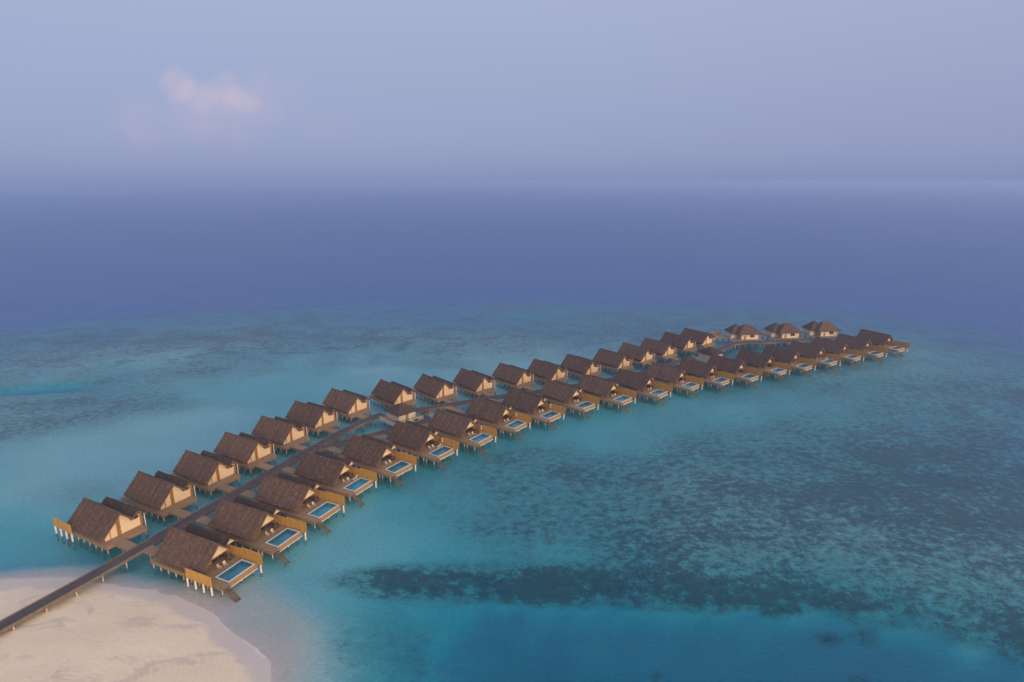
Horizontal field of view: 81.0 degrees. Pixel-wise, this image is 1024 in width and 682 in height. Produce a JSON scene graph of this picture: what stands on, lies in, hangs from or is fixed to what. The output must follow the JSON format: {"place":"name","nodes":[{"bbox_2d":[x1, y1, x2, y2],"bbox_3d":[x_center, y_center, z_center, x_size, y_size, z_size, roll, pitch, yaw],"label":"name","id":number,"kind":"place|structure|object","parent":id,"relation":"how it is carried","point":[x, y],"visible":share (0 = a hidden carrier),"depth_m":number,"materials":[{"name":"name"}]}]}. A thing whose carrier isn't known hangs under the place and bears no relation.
{"place":"outdoors","nodes":[
{"label":"outdoors","id":0,"kind":"place"},
{"bbox_2d":[0,182,1023,681],"bbox_3d":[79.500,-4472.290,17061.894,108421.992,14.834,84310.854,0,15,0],"label":"sea","id":1,"kind":"structure","parent":0,"point":[844,520],"depth_m":198.93,"materials":[{"name":"blue liquid"}]},
{"bbox_2d":[709,323,762,347],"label":"bungalow","id":2,"kind":"object","parent":1,"relation":"on","point":[744,332],"visible":0.96,"depth_m":297.69,"materials":[{"name":"brown wood"}]},
{"bbox_2d":[758,322,802,345],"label":"bungalow","id":3,"kind":"object","parent":1,"relation":"on","point":[777,331],"visible":0.92,"depth_m":300.36,"materials":[{"name":"brown wood"}]},
{"bbox_2d":[792,321,840,339],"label":"bungalow","id":4,"kind":"object","parent":1,"relation":"on","point":[814,329],"visible":0.9,"depth_m":304.09,"materials":[{"name":"brown wood"}]},
{"bbox_2d":[0,0,1023,181],"label":"sky","id":5,"kind":"structure","parent":0,"point":[91,90],"materials":[{"name":"blue"}]},
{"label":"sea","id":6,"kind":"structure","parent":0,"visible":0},
{"bbox_2d":[52,496,148,559],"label":"overwater villa","id":7,"kind":"object","parent":6,"relation":"in","point":[107,524],"visible":0.98,"depth_m":133.79,"materials":[{"name":"brown wood"}]},
{"bbox_2d":[115,518,121,535],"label":"door","id":8,"kind":"structure","parent":7,"relation":"in","point":[118,527],"depth_m":132.82,"materials":[{"name":"brown wood"}]},
{"bbox_2d":[121,471,197,526],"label":"overwater villa","id":9,"kind":"object","parent":6,"relation":"in","point":[161,494],"visible":0.97,"depth_m":146.12,"materials":[{"name":"brown wood"}]},
{"bbox_2d":[170,489,174,504],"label":"door","id":10,"kind":"structure","parent":9,"relation":"in","point":[171,493],"depth_m":145.39,"materials":[{"name":"brown wood"}]},
{"bbox_2d":[0,413,384,633],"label":"jetty","id":11,"kind":"object","parent":6,"relation":"in","point":[13,620],"visible":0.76,"depth_m":129.68,"materials":[{"name":"brown wood"}]},
{"bbox_2d":[143,523,262,602],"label":"overwater villa","id":12,"kind":"object","parent":6,"relation":"in","point":[195,553],"visible":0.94,"depth_m":122.33,"materials":[{"name":"brown wood"}]},
{"bbox_2d":[209,554,223,564],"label":"window","id":13,"kind":"structure","parent":12,"relation":"in","point":[221,555],"depth_m":124.18,"materials":[{"name":"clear glass"}]},
{"bbox_2d":[224,553,232,560],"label":"nest chair","id":14,"kind":"object","parent":12,"relation":"on","point":[230,557],"visible":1,"depth_m":124.22,"materials":[{"name":"wicker"}]},
{"bbox_2d":[170,450,240,499],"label":"overwater villa","id":15,"kind":"object","parent":6,"relation":"in","point":[210,472],"visible":0.99,"depth_m":157.69,"materials":[{"name":"brown wood"}]},
{"bbox_2d":[216,467,219,480],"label":"door","id":16,"kind":"structure","parent":15,"relation":"in","point":[217,470],"depth_m":156.94,"materials":[{"name":"brown wood"}]},
{"bbox_2d":[211,432,276,476],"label":"overwater villa","id":17,"kind":"object","parent":6,"relation":"in","point":[247,451],"visible":0.98,"depth_m":169.44,"materials":[{"name":"brown wood"}]},
{"bbox_2d":[255,447,257,459],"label":"door","id":18,"kind":"structure","parent":17,"relation":"in","point":[256,453],"depth_m":168.72,"materials":[{"name":"brown wood"}]},
{"bbox_2d":[195,496,306,565],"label":"overwater villa","id":19,"kind":"object","parent":6,"relation":"in","point":[245,522],"visible":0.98,"depth_m":133.67,"materials":[{"name":"brown wood"}]},
{"bbox_2d":[259,523,269,531],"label":"window","id":20,"kind":"structure","parent":19,"relation":"in","point":[268,524],"depth_m":135.52,"materials":[{"name":"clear glass"}]},
{"bbox_2d":[272,523,278,528],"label":"nest chair","id":21,"kind":"object","parent":19,"relation":"on","point":[274,526],"visible":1,"depth_m":135.52,"materials":[{"name":"wicker"}]},
{"bbox_2d":[250,415,309,456],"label":"overwater villa","id":22,"kind":"object","parent":6,"relation":"in","point":[283,434],"visible":0.96,"depth_m":181.25,"materials":[{"name":"brown wood"}]},
{"bbox_2d":[240,472,344,534],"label":"overwater villa","id":23,"kind":"object","parent":6,"relation":"in","point":[290,496],"visible":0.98,"depth_m":144.95,"materials":[{"name":"brown wood"}]},
{"bbox_2d":[285,400,339,438],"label":"overwater villa","id":24,"kind":"object","parent":6,"relation":"in","point":[316,418],"visible":0.97,"depth_m":193.64,"materials":[{"name":"brown wood"}]},
{"bbox_2d":[281,451,377,506],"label":"overwater villa","id":25,"kind":"object","parent":6,"relation":"in","point":[328,472],"visible":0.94,"depth_m":157.06,"materials":[{"name":"brown wood"}]},
{"bbox_2d":[320,388,371,423],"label":"overwater villa","id":26,"kind":"object","parent":6,"relation":"in","point":[347,404],"visible":0.98,"depth_m":205.12,"materials":[{"name":"brown wood"}]},
{"bbox_2d":[325,434,416,487],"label":"overwater villa","id":27,"kind":"object","parent":6,"relation":"in","point":[367,452],"visible":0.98,"depth_m":167.03,"materials":[{"name":"brown wood"}]},
{"bbox_2d":[317,418,430,454],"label":"jetty","id":28,"kind":"object","parent":6,"relation":"in","point":[337,444],"visible":0.39,"depth_m":184.77,"materials":[{"name":"brown wood"}]},
{"bbox_2d":[369,379,416,408],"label":"overwater villa","id":29,"kind":"object","parent":6,"relation":"in","point":[391,393],"visible":0.94,"depth_m":214.33,"materials":[{"name":"brown wood"}]},
{"bbox_2d":[379,403,422,425],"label":"pavilion","id":30,"kind":"structure","parent":6,"relation":"in","point":[402,412],"depth_m":197.24,"materials":[{"name":"brown wood"}]},
{"bbox_2d":[377,420,458,470],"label":"overwater villa","id":31,"kind":"object","parent":6,"relation":"in","point":[413,438],"visible":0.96,"depth_m":176.59,"materials":[{"name":"brown wood"}]},
{"bbox_2d":[419,411,433,417],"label":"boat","id":32,"kind":"object","parent":6,"relation":"on","point":[427,414],"visible":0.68,"depth_m":206.26,"materials":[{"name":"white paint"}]},
{"bbox_2d":[413,373,457,404],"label":"overwater villa","id":33,"kind":"object","parent":6,"relation":"in","point":[436,389],"visible":0.98,"depth_m":219.84,"materials":[{"name":"brown wood"}]},
{"bbox_2d":[421,408,496,456],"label":"overwater villa","id":34,"kind":"object","parent":6,"relation":"in","point":[453,425],"visible":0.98,"depth_m":185.68,"materials":[{"name":"brown wood"}]},
{"bbox_2d":[452,368,496,397],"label":"overwater villa","id":35,"kind":"object","parent":6,"relation":"in","point":[478,384],"visible":0.98,"depth_m":226.70,"materials":[{"name":"brown wood"}]},
{"bbox_2d":[443,397,530,441],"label":"overwater villa","id":36,"kind":"object","parent":6,"relation":"in","point":[489,412],"visible":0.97,"depth_m":196.06,"materials":[{"name":"brown wood"}]},
{"bbox_2d":[491,363,538,390],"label":"overwater villa","id":37,"kind":"object","parent":6,"relation":"in","point":[514,377],"visible":0.95,"depth_m":233.66,"materials":[{"name":"brown wood"}]},
{"bbox_2d":[490,388,564,430],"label":"overwater villa","id":38,"kind":"object","parent":6,"relation":"in","point":[525,402],"visible":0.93,"depth_m":203.88,"materials":[{"name":"brown wood"}]},
{"bbox_2d":[527,358,570,384],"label":"overwater villa","id":39,"kind":"object","parent":6,"relation":"in","point":[543,370],"visible":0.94,"depth_m":239.11,"materials":[{"name":"brown wood"}]},
{"bbox_2d":[416,354,697,412],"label":"jetty","id":40,"kind":"object","parent":6,"relation":"in","point":[467,402],"visible":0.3,"depth_m":216.59,"materials":[{"name":"brown wood"}]},
{"bbox_2d":[537,379,599,419],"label":"overwater villa","id":41,"kind":"object","parent":6,"relation":"in","point":[565,395],"visible":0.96,"depth_m":213.18,"materials":[{"name":"brown wood"}]},
{"bbox_2d":[561,354,604,380],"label":"overwater villa","id":42,"kind":"object","parent":6,"relation":"in","point":[579,366],"visible":0.93,"depth_m":245.97,"materials":[{"name":"brown wood"}]},
{"bbox_2d":[577,374,636,412],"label":"overwater villa","id":43,"kind":"object","parent":6,"relation":"in","point":[603,389],"visible":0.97,"depth_m":219.02,"materials":[{"name":"brown wood"}]},
{"bbox_2d":[593,348,635,374],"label":"overwater villa","id":44,"kind":"object","parent":6,"relation":"in","point":[611,360],"visible":0.95,"depth_m":254.12,"materials":[{"name":"brown wood"}]},
{"bbox_2d":[618,342,656,369],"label":"overwater villa","id":45,"kind":"object","parent":6,"relation":"in","point":[639,355],"visible":0.9,"depth_m":262.77,"materials":[{"name":"brown wood"}]},
{"bbox_2d":[613,368,671,405],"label":"overwater villa","id":46,"kind":"object","parent":6,"relation":"in","point":[639,383],"visible":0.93,"depth_m":225.52,"materials":[{"name":"brown wood"}]},
{"bbox_2d":[640,337,678,362],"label":"overwater villa","id":47,"kind":"object","parent":6,"relation":"in","point":[664,350],"visible":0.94,"depth_m":270.89,"materials":[{"name":"brown wood"}]},
{"bbox_2d":[645,362,703,397],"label":"overwater villa","id":48,"kind":"object","parent":6,"relation":"in","point":[667,374],"visible":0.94,"depth_m":233.55,"materials":[{"name":"brown wood"}]},
{"bbox_2d":[660,332,697,356],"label":"overwater villa","id":49,"kind":"object","parent":6,"relation":"in","point":[682,343],"visible":0.88,"depth_m":281.66,"materials":[{"name":"brown wood"}]},
{"bbox_2d":[680,328,716,348],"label":"overwater villa","id":50,"kind":"object","parent":6,"relation":"in","point":[704,340],"visible":0.84,"depth_m":289.30,"materials":[{"name":"brown wood"}]},
{"bbox_2d":[677,357,734,392],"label":"overwater villa","id":51,"kind":"object","parent":6,"relation":"in","point":[699,369],"visible":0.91,"depth_m":239.33,"materials":[{"name":"brown wood"}]},
{"bbox_2d":[692,347,724,362],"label":"pavilion","id":52,"kind":"structure","parent":6,"relation":"in","point":[705,354],"depth_m":264.54,"materials":[{"name":"grey wood"}]},
{"bbox_2d":[707,354,762,387],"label":"overwater villa","id":53,"kind":"object","parent":6,"relation":"in","point":[729,365],"visible":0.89,"depth_m":243.91,"materials":[{"name":"brown wood"}]},
{"bbox_2d":[735,348,791,381],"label":"overwater villa","id":54,"kind":"object","parent":6,"relation":"in","point":[756,360],"visible":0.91,"depth_m":252.05,"materials":[{"name":"brown wood"}]},
{"bbox_2d":[717,337,835,354],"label":"jetty","id":55,"kind":"object","parent":6,"relation":"in","point":[727,346],"visible":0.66,"depth_m":291.58,"materials":[{"name":"brown wood"}]},
{"bbox_2d":[737,345,816,376],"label":"overwater villa","id":56,"kind":"object","parent":6,"relation":"in","point":[786,356],"visible":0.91,"depth_m":257.98,"materials":[{"name":"brown wood"}]},
{"bbox_2d":[763,340,841,371],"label":"overwater villa","id":57,"kind":"object","parent":6,"relation":"in","point":[813,352],"visible":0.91,"depth_m":264.51,"materials":[{"name":"brown wood"}]},
{"bbox_2d":[787,337,865,365],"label":"overwater villa","id":58,"kind":"object","parent":6,"relation":"in","point":[835,347],"visible":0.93,"depth_m":271.52,"materials":[{"name":"brown wood"}]},
{"bbox_2d":[812,333,888,362],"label":"overwater villa","id":59,"kind":"object","parent":6,"relation":"in","point":[861,344],"visible":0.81,"depth_m":277.05,"materials":[{"name":"brown wood"}]},
{"bbox_2d":[856,329,909,356],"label":"overwater villa","id":60,"kind":"object","parent":6,"relation":"in","point":[880,339],"visible":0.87,"depth_m":285.69,"materials":[{"name":"brown wood"}]}
]}

